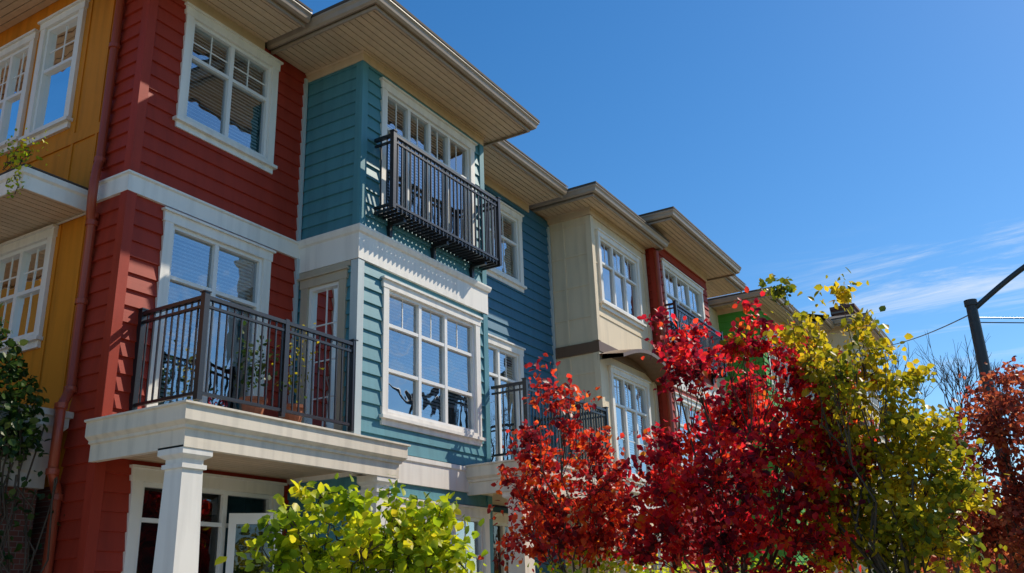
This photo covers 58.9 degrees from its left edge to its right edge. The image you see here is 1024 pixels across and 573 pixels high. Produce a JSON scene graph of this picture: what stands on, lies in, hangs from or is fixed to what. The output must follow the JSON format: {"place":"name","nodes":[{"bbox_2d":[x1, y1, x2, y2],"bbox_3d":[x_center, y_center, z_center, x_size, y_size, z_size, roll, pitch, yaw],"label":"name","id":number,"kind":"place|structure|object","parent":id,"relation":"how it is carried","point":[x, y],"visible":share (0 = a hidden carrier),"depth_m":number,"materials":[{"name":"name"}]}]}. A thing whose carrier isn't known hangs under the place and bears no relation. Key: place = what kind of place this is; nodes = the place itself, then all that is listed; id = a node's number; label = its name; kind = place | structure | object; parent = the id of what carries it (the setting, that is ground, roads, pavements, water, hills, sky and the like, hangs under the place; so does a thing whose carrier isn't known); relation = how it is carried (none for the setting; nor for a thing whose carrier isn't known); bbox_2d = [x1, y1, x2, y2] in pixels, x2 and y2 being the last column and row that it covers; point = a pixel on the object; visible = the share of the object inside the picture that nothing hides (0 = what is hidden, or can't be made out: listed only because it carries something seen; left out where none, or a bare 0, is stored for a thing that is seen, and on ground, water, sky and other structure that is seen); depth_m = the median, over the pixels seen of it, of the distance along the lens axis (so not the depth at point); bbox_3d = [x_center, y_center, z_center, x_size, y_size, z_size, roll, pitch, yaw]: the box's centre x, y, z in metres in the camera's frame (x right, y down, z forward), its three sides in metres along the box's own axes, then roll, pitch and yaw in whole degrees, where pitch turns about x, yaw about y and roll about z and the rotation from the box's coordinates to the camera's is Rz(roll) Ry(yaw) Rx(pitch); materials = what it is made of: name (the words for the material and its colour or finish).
{"place":"outdoors","nodes":[
{"label":"outdoors","id":0,"kind":"place"},
{"bbox_2d":[300,0,1023,571],"label":"sky","id":1,"kind":"structure","parent":0,"point":[882,141],"materials":[{"name":"blue"}]},
{"label":"ground","id":2,"kind":"structure","parent":0,"visible":0},
{"bbox_2d":[838,331,1021,572],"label":"bare tree","id":3,"kind":"object","parent":2,"relation":"on","point":[967,383],"visible":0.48,"depth_m":21.49,"materials":[{"name":"brown plant"}]},
{"bbox_2d":[911,486,1014,572],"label":"distant trees","id":4,"kind":"object","parent":2,"relation":"on","point":[933,558],"visible":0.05,"depth_m":54.52,"materials":[{"name":"green plant"}]},
{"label":"pavement","id":5,"kind":"structure","parent":0,"visible":0},
{"bbox_2d":[0,0,115,572],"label":"yellow townhouse","id":6,"kind":"structure","parent":5,"relation":"on","point":[54,56],"depth_m":11.70,"materials":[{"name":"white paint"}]},
{"bbox_2d":[0,128,59,197],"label":"trailing creeper","id":7,"kind":"object","parent":6,"relation":"attached to","point":[14,160],"visible":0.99,"depth_m":10.52,"materials":[{"name":"green plant"}]},
{"bbox_2d":[0,303,61,572],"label":"tree","id":8,"kind":"object","parent":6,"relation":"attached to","point":[9,424],"visible":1,"depth_m":9.59,"materials":[{"name":"green plant"}]},
{"bbox_2d":[0,13,77,342],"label":"window frame","id":9,"kind":"structure","parent":6,"relation":"in","point":[23,252],"depth_m":12.66,"materials":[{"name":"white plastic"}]},
{"bbox_2d":[52,0,507,572],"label":"red townhouse","id":10,"kind":"structure","parent":5,"relation":"on","point":[176,460],"depth_m":11.23,"materials":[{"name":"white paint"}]},
{"bbox_2d":[41,0,124,572],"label":"drain downpipe","id":11,"kind":"object","parent":10,"relation":"attached to","point":[52,471],"visible":0.98,"depth_m":10.66,"materials":[{"name":"red metal"}]},
{"bbox_2d":[135,20,271,572],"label":"window frame","id":12,"kind":"structure","parent":10,"relation":"in","point":[222,525],"depth_m":12.17,"materials":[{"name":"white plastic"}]},
{"bbox_2d":[225,513,281,572],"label":"door leaf","id":13,"kind":"structure","parent":10,"relation":"in","point":[234,518],"depth_m":11.11,"materials":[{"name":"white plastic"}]},
{"bbox_2d":[225,320,286,414],"bbox_3d":[-3.100,0.976,10.969,0.754,1.276,0.665,-13,-22,29],"label":"potted plant","id":14,"kind":"object","parent":10,"relation":"on","point":[253,409],"visible":0.69,"depth_m":10.95,"materials":[{"name":"green plant"}]},
{"bbox_2d":[271,323,323,421],"bbox_3d":[-2.717,1.106,11.497,0.615,1.353,0.616,-13,-22,29],"label":"potted plant","id":15,"kind":"object","parent":10,"relation":"on","point":[291,417],"visible":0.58,"depth_m":11.37,"materials":[{"name":"green plant"}]},
{"bbox_2d":[214,473,487,572],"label":"lime leaved shrub","id":16,"kind":"object","parent":5,"relation":"on","point":[373,548],"visible":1,"depth_m":6.63,"materials":[{"name":"green plant"}]},
{"bbox_2d":[265,0,643,572],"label":"blue townhouse","id":17,"kind":"structure","parent":5,"relation":"on","point":[425,272],"depth_m":13.92,"materials":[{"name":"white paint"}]},
{"bbox_2d":[304,93,520,572],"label":"window frame","id":18,"kind":"structure","parent":17,"relation":"in","point":[408,112],"depth_m":14.37,"materials":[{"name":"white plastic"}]},
{"bbox_2d":[478,353,657,572],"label":"red maple tree","id":19,"kind":"object","parent":5,"relation":"on","point":[602,494],"visible":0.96,"depth_m":12.63,"materials":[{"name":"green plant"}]},
{"bbox_2d":[529,181,678,572],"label":"cream townhouse","id":20,"kind":"structure","parent":5,"relation":"on","point":[602,238],"depth_m":19.53,"materials":[{"name":"white paint"}]},
{"bbox_2d":[600,238,660,572],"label":"window frame","id":21,"kind":"structure","parent":20,"relation":"in","point":[611,248],"depth_m":20.01,"materials":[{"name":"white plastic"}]},
{"bbox_2d":[516,545,824,572],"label":"hedge","id":22,"kind":"object","parent":5,"relation":"on","point":[612,563],"visible":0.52,"depth_m":12.39,"materials":[{"name":"green plant"}]},
{"bbox_2d":[638,206,740,572],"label":"red townhouse","id":23,"kind":"structure","parent":5,"relation":"on","point":[693,259],"depth_m":22.67,"materials":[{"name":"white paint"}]},
{"bbox_2d":[654,250,687,572],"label":"drain downpipe","id":24,"kind":"object","parent":23,"relation":"attached to","point":[660,303],"visible":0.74,"depth_m":21.22,"materials":[{"name":"red metal"}]},
{"bbox_2d":[664,267,716,467],"bbox_3d":[4.455,2.289,22.645,0.087,5.200,2.630,-13,-22,29],"label":"window frame","id":25,"kind":"structure","parent":23,"relation":"in","point":[676,278],"depth_m":23.09,"materials":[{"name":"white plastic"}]},
{"bbox_2d":[603,286,889,572],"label":"red maple tree","id":26,"kind":"object","parent":5,"relation":"on","point":[737,523],"visible":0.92,"depth_m":11.73,"materials":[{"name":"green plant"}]},
{"bbox_2d":[706,275,816,572],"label":"green townhouse","id":27,"kind":"structure","parent":5,"relation":"on","point":[723,314],"depth_m":27.86,"materials":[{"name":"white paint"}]},
{"bbox_2d":[772,342,803,494],"bbox_3d":[7.202,3.718,27.310,0.748,5.150,5.823,-22,-27,44],"label":"window frame","id":28,"kind":"structure","parent":27,"relation":"in","point":[786,365],"depth_m":29.27,"materials":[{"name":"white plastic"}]},
{"bbox_2d":[791,303,899,572],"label":"cream townhouse","id":29,"kind":"structure","parent":5,"relation":"on","point":[832,324],"depth_m":32.03,"materials":[{"name":"white paint"}]},
{"bbox_2d":[810,358,880,477],"bbox_3d":[11.924,4.903,31.640,1.002,4.950,4.805,-25,-30,48],"label":"window frame","id":30,"kind":"structure","parent":29,"relation":"in","point":[859,358],"depth_m":33.12,"materials":[{"name":"white plastic"}]},
{"bbox_2d":[720,267,1009,572],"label":"yellow green maple tree","id":31,"kind":"object","parent":5,"relation":"on","point":[916,522],"visible":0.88,"depth_m":11.35,"materials":[{"name":"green plant"}]},
{"bbox_2d":[931,355,1023,572],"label":"purple leaf plum tree","id":32,"kind":"object","parent":5,"relation":"on","point":[998,428],"visible":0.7,"depth_m":13.66,"materials":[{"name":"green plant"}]},
{"bbox_2d":[963,264,1023,564],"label":"street lamp","id":33,"kind":"object","parent":5,"relation":"on","point":[972,306],"visible":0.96,"depth_m":18.23,"materials":[{"name":"black metal paint"}]},
{"bbox_2d":[875,315,1023,347],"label":"power line","id":34,"kind":"object","parent":33,"relation":"attached to","point":[981,322],"visible":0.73,"depth_m":18.85,"materials":[{"name":"black metal"}]}
]}

